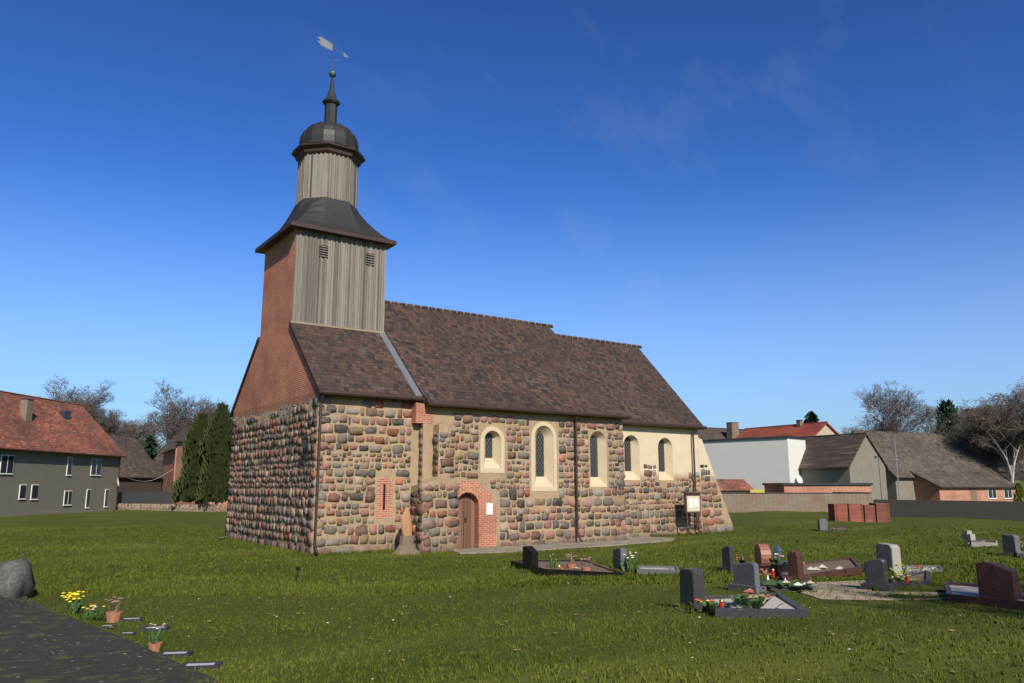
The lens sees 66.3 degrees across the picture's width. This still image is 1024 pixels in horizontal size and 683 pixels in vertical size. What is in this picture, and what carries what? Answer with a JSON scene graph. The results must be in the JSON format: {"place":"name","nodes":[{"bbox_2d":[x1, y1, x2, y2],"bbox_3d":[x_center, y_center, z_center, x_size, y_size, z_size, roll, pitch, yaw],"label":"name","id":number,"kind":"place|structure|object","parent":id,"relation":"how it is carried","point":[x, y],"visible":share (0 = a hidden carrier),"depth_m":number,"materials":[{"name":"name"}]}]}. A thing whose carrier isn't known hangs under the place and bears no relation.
{"place":"outdoors","nodes":[
{"label":"outdoors","id":0,"kind":"place"},
{"bbox_2d":[59,411,70,419],"bbox_3d":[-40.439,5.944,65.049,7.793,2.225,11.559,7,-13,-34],"label":"skylight","id":1,"kind":"object","parent":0,"point":[65,414],"visible":0.86,"depth_m":71.08},
{"bbox_2d":[0,510,1023,682],"bbox_3d":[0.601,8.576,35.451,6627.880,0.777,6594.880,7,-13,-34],"label":"ground","id":2,"kind":"structure","parent":0,"point":[159,519],"depth_m":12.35,"materials":[{"name":"green plant"}]},
{"bbox_2d":[0,558,34,598],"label":"boulder","id":3,"kind":"object","parent":2,"relation":"on","point":[17,580],"visible":0.74,"depth_m":15.63,"materials":[{"name":"stone"}]},
{"bbox_2d":[0,390,126,516],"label":"grey house","id":4,"kind":"structure","parent":2,"relation":"on","point":[53,460],"depth_m":66.05,"materials":[{"name":"grey paint"}]},
{"bbox_2d":[60,591,88,613],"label":"yellow flowers","id":5,"kind":"object","parent":2,"relation":"on","point":[75,606],"visible":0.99,"depth_m":13.34,"materials":[{"name":"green plant"}]},
{"bbox_2d":[41,374,123,433],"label":"bare tree","id":6,"kind":"object","parent":2,"relation":"on","point":[95,413],"visible":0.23,"depth_m":127.30,"materials":[{"name":"brown plant"}]},
{"bbox_2d":[78,603,107,621],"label":"mixed flowers","id":7,"kind":"object","parent":2,"relation":"on","point":[90,614],"visible":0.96,"depth_m":12.52,"materials":[{"name":"green plant"}]},
{"bbox_2d":[0,597,218,682],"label":"paved path","id":8,"kind":"structure","parent":2,"relation":"on","point":[38,644],"depth_m":9.17,"materials":[{"name":"grey stone"}]},
{"bbox_2d":[102,597,128,622],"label":"heather flowers","id":9,"kind":"object","parent":2,"relation":"on","point":[114,616],"visible":1,"depth_m":12.31,"materials":[{"name":"brown"}]},
{"bbox_2d":[88,400,161,447],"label":"bare tree","id":10,"kind":"object","parent":2,"relation":"on","point":[132,430],"visible":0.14,"depth_m":141.97,"materials":[{"name":"brown plant"}]},
{"bbox_2d":[110,418,158,446],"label":"bare tree","id":11,"kind":"object","parent":2,"relation":"on","point":[125,424],"visible":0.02,"depth_m":161.38,"materials":[{"name":"brown plant"}]},
{"bbox_2d":[107,433,163,491],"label":"dark barn","id":12,"kind":"structure","parent":2,"relation":"on","point":[139,465],"depth_m":97.80,"materials":[{"name":"brown tile"}]},
{"bbox_2d":[117,491,173,503],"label":"yard fence","id":13,"kind":"object","parent":2,"relation":"on","point":[143,497],"visible":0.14,"depth_m":80.77,"materials":[{"name":"grey metal"}]},
{"bbox_2d":[141,434,159,460],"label":"spruce","id":14,"kind":"object","parent":2,"relation":"on","point":[150,441],"visible":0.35,"depth_m":136.25,"materials":[{"name":"green plant"}]},
{"bbox_2d":[144,623,164,651],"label":"flowers in terracotta pot","id":15,"kind":"object","parent":2,"relation":"on","point":[155,646],"visible":0.96,"depth_m":9.99,"materials":[{"name":"green plant"}]},
{"bbox_2d":[99,617,222,669],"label":"memorial plaques","id":16,"kind":"object","parent":2,"relation":"on","point":[207,664],"visible":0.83,"depth_m":9.69,"materials":[{"name":"stone"}]},
{"bbox_2d":[153,433,180,472],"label":"dark barn","id":17,"kind":"structure","parent":2,"relation":"on","point":[158,460],"depth_m":114.07,"materials":[{"name":"wood"}]},
{"bbox_2d":[128,378,214,451],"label":"bare tree","id":18,"kind":"object","parent":2,"relation":"on","point":[176,408],"visible":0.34,"depth_m":149.77,"materials":[{"name":"brown plant"}]},
{"bbox_2d":[116,503,226,511],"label":"churchyard wall","id":19,"kind":"structure","parent":2,"relation":"on","point":[192,507],"depth_m":72.11,"materials":[{"name":"beige stone"}]},
{"bbox_2d":[161,423,192,491],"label":"barn","id":20,"kind":"structure","parent":2,"relation":"on","point":[169,457],"depth_m":94.86,"materials":[{"name":"red brick"}]},
{"bbox_2d":[142,394,231,452],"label":"bare tree","id":21,"kind":"object","parent":2,"relation":"on","point":[168,437],"visible":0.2,"depth_m":147.99,"materials":[{"name":"brown plant"}]},
{"bbox_2d":[170,412,222,504],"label":"thuja","id":22,"kind":"object","parent":2,"relation":"on","point":[185,484],"visible":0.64,"depth_m":72.59,"materials":[{"name":"green plant"}]},
{"bbox_2d":[174,441,227,504],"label":"brick gable house","id":23,"kind":"structure","parent":2,"relation":"on","point":[178,459],"depth_m":88.23,"materials":[{"name":"brown brick"}]},
{"bbox_2d":[192,403,232,504],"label":"thuja","id":24,"kind":"object","parent":2,"relation":"on","point":[215,448],"visible":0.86,"depth_m":71.21,"materials":[{"name":"green plant"}]},
{"bbox_2d":[226,391,419,552],"bbox_3d":[-7.984,5.671,31.686,3.920,6.100,10.260,7,-13,-34],"label":"tower base","id":25,"kind":"object","parent":2,"relation":"on","point":[263,413],"visible":0.36,"depth_m":27.99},
{"bbox_2d":[234,326,317,412],"bbox_3d":[-9.345,1.078,31.566,0.600,2.890,10.260,7,-13,-34],"label":"brick gable","id":26,"kind":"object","parent":25,"relation":"on","point":[278,371],"visible":0.75,"depth_m":31.07,"materials":[{"name":"red brick"}]},
{"bbox_2d":[301,435,311,452],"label":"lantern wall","id":27,"kind":"structure","parent":25,"relation":"attached to","point":[305,439],"depth_m":26.86,"materials":[{"name":"black metal"}]},
{"bbox_2d":[260,229,383,338],"bbox_3d":[-7.997,-0.575,32.829,3.850,7.200,3.860,7,-13,-34],"label":"tower shaft","id":28,"kind":"object","parent":25,"relation":"on","point":[279,286],"visible":0.36,"depth_m":31.61,"materials":[{"name":"grey wood"}]},
{"bbox_2d":[255,38,396,253],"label":"tower top","id":29,"kind":"structure","parent":28,"relation":"on","point":[325,214],"depth_m":32.87,"materials":[{"name":"grey metal"}]},
{"bbox_2d":[319,244,373,265],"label":"louvered vents","id":30,"kind":"object","parent":28,"relation":"attached to","point":[323,251],"visible":1,"depth_m":31.36,"materials":[{"name":"wood"}]},
{"bbox_2d":[296,153,357,225],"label":"octagon cover boards","id":31,"kind":"object","parent":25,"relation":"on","point":[300,183],"visible":0.52,"depth_m":33.02,"materials":[{"name":"grey wood"}]},
{"bbox_2d":[317,37,348,57],"bbox_3d":[-7.996,-12.967,35.114,0.022,0.758,1.900,-7,-13,34],"label":"weather vane","id":32,"kind":"object","parent":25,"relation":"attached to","point":[323,42],"visible":1,"depth_m":34.80,"materials":[{"name":"silver metal"}]},
{"bbox_2d":[295,229,385,331],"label":"shaft cover boards","id":33,"kind":"object","parent":25,"relation":"attached to","point":[340,277],"visible":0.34,"depth_m":31.52,"materials":[{"name":"grey wood"}]},
{"bbox_2d":[376,402,433,518],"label":"brick patches","id":34,"kind":"object","parent":25,"relation":"attached to","point":[422,413],"visible":0.93,"depth_m":27.93,"materials":[{"name":"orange brick"}]},
{"bbox_2d":[392,507,420,554],"bbox_3d":[-3.617,6.500,26.970,0.958,1.560,0.958,0,-10,-2],"label":"stump sculpture","id":35,"kind":"object","parent":2,"relation":"on","point":[406,543],"visible":0.98,"depth_m":26.75,"materials":[{"name":"brown wood"}]},
{"bbox_2d":[410,422,458,551],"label":"stone buttress","id":36,"kind":"structure","parent":2,"relation":"on","point":[447,427],"depth_m":28.22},
{"bbox_2d":[22,553,1003,679],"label":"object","id":37,"kind":"object","parent":2,"relation":"on","point":[567,609],"visible":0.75,"depth_m":11.74,"materials":[{"name":"brown plant"}]},
{"bbox_2d":[418,403,624,546],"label":"nave walls","id":38,"kind":"structure","parent":2,"relation":"on","point":[599,482],"depth_m":31.34,"materials":[{"name":"beige paint"}]},
{"bbox_2d":[219,390,706,554],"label":"gutters and downpipes","id":39,"kind":"object","parent":38,"relation":"attached to","point":[372,395],"visible":0.86,"depth_m":30.55,"materials":[{"name":"brown metal"}]},
{"bbox_2d":[458,493,474,547],"bbox_3d":[-1.793,6.630,29.440,1.280,2.200,0.072,7,-13,-34],"label":"church door","id":40,"kind":"structure","parent":38,"relation":"attached to","point":[466,525],"depth_m":29.52,"materials":[{"name":"brown wood"}]},
{"bbox_2d":[230,303,703,429],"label":"church roofs","id":41,"kind":"structure","parent":38,"relation":"on","point":[450,357],"depth_m":33.69,"materials":[{"name":"brown tile"}]},
{"bbox_2d":[379,332,421,395],"bbox_3d":[-4.500,0.696,30.763,0.280,3.290,3.700,7,-13,-34],"label":"roof flashing","id":42,"kind":"object","parent":41,"relation":"on","point":[401,366],"visible":0.79,"depth_m":30.45,"materials":[{"name":"grey"}]},
{"bbox_2d":[290,300,641,348],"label":"ridge tiles","id":43,"kind":"object","parent":41,"relation":"on","point":[493,317],"visible":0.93,"depth_m":37.12,"materials":[{"name":"brown tile"}]},
{"bbox_2d":[458,480,497,547],"bbox_3d":[-1.570,6.487,29.496,2.300,2.500,0.276,7,-13,-34],"label":"brick door surround","id":44,"kind":"object","parent":38,"relation":"attached to","point":[485,530],"visible":0.57,"depth_m":29.65,"materials":[{"name":"red brick"}]},
{"bbox_2d":[225,395,733,554],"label":"field stones","id":45,"kind":"object","parent":38,"relation":"attached to","point":[620,502],"visible":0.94,"depth_m":29.68,"materials":[{"name":"brown stone"}]},
{"bbox_2d":[486,503,492,513],"bbox_3d":[-0.856,6.369,29.846,0.280,0.420,0.015,7,-13,-34],"label":"info sheet","id":46,"kind":"object","parent":38,"relation":"attached to","point":[489,508],"visible":1,"depth_m":29.84,"materials":[{"name":"white paper"}]},
{"bbox_2d":[480,421,556,490],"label":"window surrounds","id":47,"kind":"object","parent":38,"relation":"attached to","point":[500,433],"depth_m":31.24,"materials":[{"name":"beige paint"}]},
{"bbox_2d":[486,433,664,476],"bbox_3d":[3.310,4.928,33.967,11.089,1.850,0.805,10,-14,-42],"label":"window glass","id":48,"kind":"object","parent":38,"relation":"attached to","point":[540,454],"visible":0.93,"depth_m":33.59,"materials":[{"name":"grey glass"}]},
{"bbox_2d":[519,546,537,571],"bbox_3d":[0.502,5.883,21.122,0.558,0.720,0.773,7,-13,-34],"label":"gravestone","id":49,"kind":"object","parent":2,"relation":"on","point":[530,555],"visible":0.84,"depth_m":21.01,"materials":[{"name":"stone"}]},
{"bbox_2d":[296,544,782,577],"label":"grave lanterns","id":50,"kind":"object","parent":2,"relation":"on","point":[777,549],"visible":0.83,"depth_m":18.79,"materials":[{"name":"red metal"}]},
{"bbox_2d":[451,536,674,553],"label":"door paving","id":51,"kind":"structure","parent":2,"relation":"on","point":[539,547],"depth_m":30.29,"materials":[{"name":"grey stone"}]},
{"bbox_2d":[511,559,623,575],"bbox_3d":[1.330,6.021,20.561,2.143,0.257,3.773,2,-11,-9],"label":"grave border","id":52,"kind":"object","parent":2,"relation":"on","point":[542,567],"visible":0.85,"depth_m":20.38,"materials":[{"name":"stone"}]},
{"bbox_2d":[613,548,626,570],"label":"gravestone","id":53,"kind":"object","parent":2,"relation":"on","point":[618,553],"visible":0.85,"depth_m":20.41,"materials":[{"name":"stone"}]},
{"bbox_2d":[619,552,638,571],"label":"white flowers","id":54,"kind":"object","parent":2,"relation":"on","point":[629,563],"visible":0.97,"depth_m":20.05,"materials":[{"name":"green plant"}]},
{"bbox_2d":[637,566,679,573],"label":"bed slab","id":55,"kind":"structure","parent":2,"relation":"on","point":[651,569],"depth_m":19.64,"materials":[{"name":"grey stone"}]},
{"bbox_2d":[623,425,700,536],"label":"chancel walls","id":56,"kind":"structure","parent":2,"relation":"on","point":[678,449],"depth_m":37.03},
{"bbox_2d":[675,568,705,611],"bbox_3d":[2.824,3.888,12.228,0.617,0.667,0.571,-4,-11,22],"label":"grey grave","id":57,"kind":"object","parent":2,"relation":"on","point":[691,584],"visible":0.9,"depth_m":12.11,"materials":[{"name":"stone"}]},
{"bbox_2d":[682,492,701,535],"bbox_3d":[8.457,8.038,36.579,1.120,2.020,0.240,7,-13,-34],"label":"notice board","id":58,"kind":"object","parent":2,"relation":"on","point":[692,502],"visible":1,"depth_m":36.59,"materials":[{"name":"brown wood"}]},
{"bbox_2d":[697,437,732,531],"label":"buttress","id":59,"kind":"structure","parent":2,"relation":"on","point":[703,458],"depth_m":38.84,"materials":[{"name":"beige paint"}]},
{"bbox_2d":[698,422,743,439],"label":"house roof","id":60,"kind":"structure","parent":2,"relation":"on","point":[731,430],"depth_m":126.17,"materials":[{"name":"tile"}]},
{"bbox_2d":[718,546,734,572],"bbox_3d":[5.337,5.370,19.300,0.460,0.669,0.631,1,-10,-4],"label":"gravestone","id":61,"kind":"object","parent":2,"relation":"on","point":[728,561],"visible":0.84,"depth_m":19.22,"materials":[{"name":"grey stone"}]},
{"bbox_2d":[558,562,908,607],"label":"grave candles","id":62,"kind":"object","parent":2,"relation":"on","point":[721,602],"visible":0.69,"depth_m":15.33,"materials":[{"name":"red wax"}]},
{"bbox_2d":[716,479,752,492],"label":"roof","id":63,"kind":"structure","parent":2,"relation":"on","point":[734,485],"depth_m":82.80,"materials":[{"name":"tile"}]},
{"bbox_2d":[728,562,766,593],"bbox_3d":[4.345,4.395,14.576,0.464,0.584,0.894,7,-13,-34],"label":"grey grave","id":64,"kind":"object","parent":2,"relation":"on","point":[746,576],"visible":0.87,"depth_m":14.44,"materials":[{"name":"stone"}]},
{"bbox_2d":[702,436,806,488],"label":"white building","id":65,"kind":"structure","parent":2,"relation":"on","point":[755,462],"depth_m":91.85,"materials":[{"name":"grey paint"}]},
{"bbox_2d":[705,593,808,617],"bbox_3d":[3.656,4.120,12.112,1.338,0.238,1.839,-1,-11,6],"label":"grave border","id":66,"kind":"object","parent":2,"relation":"on","point":[788,608],"visible":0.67,"depth_m":11.30,"materials":[{"name":"stone"}]},
{"bbox_2d":[690,599,727,610],"bbox_3d":[2.960,3.876,11.579,0.486,0.150,0.539,7,-13,-34],"label":"flower bouquet","id":67,"kind":"object","parent":66,"relation":"on","point":[712,606],"visible":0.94,"depth_m":11.54,"materials":[{"name":"green plant"}]},
{"bbox_2d":[717,588,783,607],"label":"plants","id":68,"kind":"object","parent":66,"relation":"on","point":[752,600],"visible":0.96,"depth_m":11.67,"materials":[{"name":"green plant"}]},
{"bbox_2d":[754,544,771,577],"bbox_3d":[5.575,4.869,17.233,0.480,0.789,1.013,1,-11,-7],"label":"gravestone","id":69,"kind":"object","parent":2,"relation":"on","point":[762,552],"visible":0.62,"depth_m":17.31,"materials":[{"name":"stone"}]},
{"bbox_2d":[770,561,787,574],"bbox_3d":[6.113,5.191,17.732,0.900,0.370,0.450,7,-13,-34],"label":"dark box grave","id":70,"kind":"object","parent":2,"relation":"on","point":[781,567],"visible":0.21,"depth_m":17.41,"materials":[{"name":"black stone"}]},
{"bbox_2d":[760,580,811,591],"bbox_3d":[5.228,4.690,14.914,0.975,0.160,1.547,-3,-11,16],"label":"dark bed frame","id":71,"kind":"object","parent":2,"relation":"on","point":[771,589],"visible":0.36,"depth_m":14.44,"materials":[{"name":"grey stone"}]},
{"bbox_2d":[760,579,819,589],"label":"plants","id":72,"kind":"object","parent":71,"relation":"on","point":[796,583],"visible":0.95,"depth_m":14.48,"materials":[{"name":"green plant"}]},
{"bbox_2d":[736,420,838,437],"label":"red roof","id":73,"kind":"structure","parent":2,"relation":"on","point":[799,428],"depth_m":98.71,"materials":[{"name":"tile"}]},
{"bbox_2d":[721,492,871,512],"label":"boundary wall","id":74,"kind":"structure","parent":2,"relation":"on","point":[757,502],"depth_m":70.81,"materials":[{"name":"brick"}]},
{"bbox_2d":[784,550,809,579],"bbox_3d":[5.959,4.701,16.391,0.538,0.670,0.578,7,-13,-34],"label":"gravestone","id":75,"kind":"object","parent":2,"relation":"on","point":[795,563],"visible":0.78,"depth_m":16.31,"materials":[{"name":"stone"}]},
{"bbox_2d":[803,411,819,422],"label":"spruce","id":76,"kind":"object","parent":2,"relation":"on","point":[811,416],"visible":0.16,"depth_m":152.24,"materials":[{"name":"green plant"}]},
{"bbox_2d":[762,483,872,492],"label":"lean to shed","id":77,"kind":"object","parent":2,"relation":"on","point":[810,487],"visible":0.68,"depth_m":75.26,"materials":[{"name":"brick"}]},
{"bbox_2d":[777,557,862,579],"bbox_3d":[7.108,5.400,18.355,5.622,0.284,1.542,9,-14,-41],"label":"grave border","id":78,"kind":"object","parent":2,"relation":"on","point":[854,567],"visible":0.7,"depth_m":18.08,"materials":[{"name":"stone"}]},
{"bbox_2d":[764,553,786,563],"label":"mixed flowers","id":79,"kind":"object","parent":78,"relation":"on","point":[776,561],"visible":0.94,"depth_m":16.90,"materials":[{"name":"green plant"}]},
{"bbox_2d":[806,564,851,576],"bbox_3d":[7.246,5.256,18.118,1.433,0.216,1.731,-4,-11,20],"label":"flower bed","id":80,"kind":"object","parent":78,"relation":"on","point":[822,566],"visible":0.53,"depth_m":17.96,"materials":[{"name":"white plant"}]},
{"bbox_2d":[817,519,827,530],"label":"gravestone","id":81,"kind":"object","parent":2,"relation":"on","point":[822,524],"visible":0.89,"depth_m":40.31,"materials":[{"name":"grey stone"}]},
{"bbox_2d":[798,432,888,502],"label":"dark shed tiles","id":82,"kind":"object","parent":2,"relation":"on","point":[847,458],"visible":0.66,"depth_m":87.18,"materials":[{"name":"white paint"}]},
{"bbox_2d":[828,503,890,521],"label":"roof tile stacks","id":83,"kind":"object","parent":2,"relation":"on","point":[875,512],"visible":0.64,"depth_m":51.57,"materials":[{"name":"tile"}]},
{"bbox_2d":[841,413,885,433],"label":"bare tree","id":84,"kind":"object","parent":2,"relation":"on","point":[864,426],"visible":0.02,"depth_m":153.91,"materials":[{"name":"brown plant"}]},
{"bbox_2d":[860,558,895,591],"bbox_3d":[6.784,4.368,14.633,0.678,0.626,0.515,-6,-12,28],"label":"gravestone","id":85,"kind":"object","parent":2,"relation":"on","point":[876,572],"visible":0.88,"depth_m":14.49,"materials":[{"name":"stone"}]},
{"bbox_2d":[876,543,901,572],"bbox_3d":[9.163,5.308,19.093,0.564,0.740,1.117,2,-11,-9],"label":"gravestone","id":86,"kind":"object","parent":2,"relation":"on","point":[889,553],"visible":0.81,"depth_m":18.82,"materials":[{"name":"stone"}]},
{"bbox_2d":[892,436,899,499],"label":"street lamp pole","id":87,"kind":"object","parent":2,"relation":"on","point":[896,468],"visible":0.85,"depth_m":84.81,"materials":[{"name":"silver metal"}]},
{"bbox_2d":[853,380,959,433],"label":"bare tree","id":88,"kind":"object","parent":2,"relation":"on","point":[893,424],"visible":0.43,"depth_m":133.09,"materials":[{"name":"brown plant"}]},
{"bbox_2d":[889,571,930,587],"bbox_3d":[8.354,4.965,16.102,2.934,0.247,0.668,10,-14,-42],"label":"grave border","id":89,"kind":"object","parent":2,"relation":"on","point":[925,576],"visible":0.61,"depth_m":15.68,"materials":[{"name":"stone"}]},
{"bbox_2d":[888,574,922,583],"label":"mixed flowers","id":90,"kind":"object","parent":89,"relation":"on","point":[897,579],"visible":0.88,"depth_m":15.44,"materials":[{"name":"yellow"}]},
{"bbox_2d":[903,565,942,573],"bbox_3d":[10.030,5.598,19.092,0.849,0.140,1.994,-5,-11,24],"label":"grave border","id":91,"kind":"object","parent":2,"relation":"on","point":[926,568],"depth_m":19.50,"materials":[{"name":"grey stone"}]},
{"bbox_2d":[851,430,1023,499],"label":"barn","id":92,"kind":"structure","parent":2,"relation":"on","point":[928,452],"depth_m":97.45,"materials":[{"name":"grey tile"}]},
{"bbox_2d":[912,398,967,432],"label":"bare tree","id":93,"kind":"object","parent":2,"relation":"on","point":[928,430],"visible":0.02,"depth_m":153.79,"materials":[{"name":"brown plant"}]},
{"bbox_2d":[873,499,1023,520],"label":"boundary wall","id":94,"kind":"structure","parent":2,"relation":"on","point":[1003,510],"depth_m":55.41,"materials":[{"name":"grey concrete"}]},
{"bbox_2d":[934,398,963,433],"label":"pine","id":95,"kind":"object","parent":2,"relation":"on","point":[948,412],"visible":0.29,"depth_m":142.12,"materials":[{"name":"green plant"}]},
{"bbox_2d":[942,408,974,434],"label":"bare tree","id":96,"kind":"object","parent":2,"relation":"on","point":[957,426],"visible":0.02,"depth_m":123.22,"materials":[{"name":"brown plant"}]},
{"bbox_2d":[910,471,1023,500],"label":"brick barn extension","id":97,"kind":"object","parent":2,"relation":"on","point":[964,485],"visible":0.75,"depth_m":91.83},
{"bbox_2d":[961,530,975,546],"bbox_3d":[16.914,7.313,28.999,0.570,0.626,0.764,7,-13,-34],"label":"grave cross","id":98,"kind":"object","parent":2,"relation":"on","point":[968,536],"visible":0.84,"depth_m":28.95,"materials":[{"name":"stone"}]},
{"bbox_2d":[944,582,1023,609],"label":"grave border","id":99,"kind":"object","parent":2,"relation":"on","point":[959,592],"visible":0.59,"depth_m":12.82,"materials":[{"name":"stone"}]},
{"bbox_2d":[971,539,997,546],"bbox_3d":[17.838,7.628,29.618,0.853,0.226,2.543,-6,-12,29],"label":"white bed","id":100,"kind":"object","parent":2,"relation":"on","point":[974,543],"visible":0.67,"depth_m":28.66,"materials":[{"name":"stone"}]},
{"bbox_2d":[952,379,1023,473],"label":"bare tree","id":101,"kind":"object","parent":2,"relation":"on","point":[1015,429],"visible":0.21,"depth_m":101.06,"materials":[{"name":"brown plant"}]},
{"bbox_2d":[956,376,1023,482],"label":"birch","id":102,"kind":"object","parent":2,"relation":"on","point":[988,423],"visible":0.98,"depth_m":97.30,"materials":[{"name":"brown plant"}]},
{"bbox_2d":[976,561,1020,599],"bbox_3d":[8.007,4.003,12.951,0.497,0.689,0.903,7,-13,-34],"label":"gravestone","id":103,"kind":"object","parent":2,"relation":"on","point":[995,580],"visible":0.84,"depth_m":12.84,"materials":[{"name":"stone"}]},
{"bbox_2d":[999,534,1020,555],"bbox_3d":[14.970,6.141,23.523,0.572,0.674,0.772,7,-13,-34],"label":"gravestone","id":104,"kind":"object","parent":2,"relation":"on","point":[1011,544],"visible":0.85,"depth_m":23.40,"materials":[{"name":"stone"}]},
{"bbox_2d":[1012,481,1023,500],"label":"thuja","id":105,"kind":"object","parent":2,"relation":"on","point":[1019,492],"visible":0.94,"depth_m":78.06,"materials":[{"name":"green plant"}]},
{"bbox_2d":[0,0,1023,450],"label":"sky","id":106,"kind":"structure","parent":0,"point":[790,208],"materials":[{"name":"blue"}]},
{"bbox_2d":[798,580,946,599],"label":"sandy path","id":107,"kind":"structure","parent":0,"point":[841,591],"depth_m":14.03,"materials":[{"name":"beige soil"}]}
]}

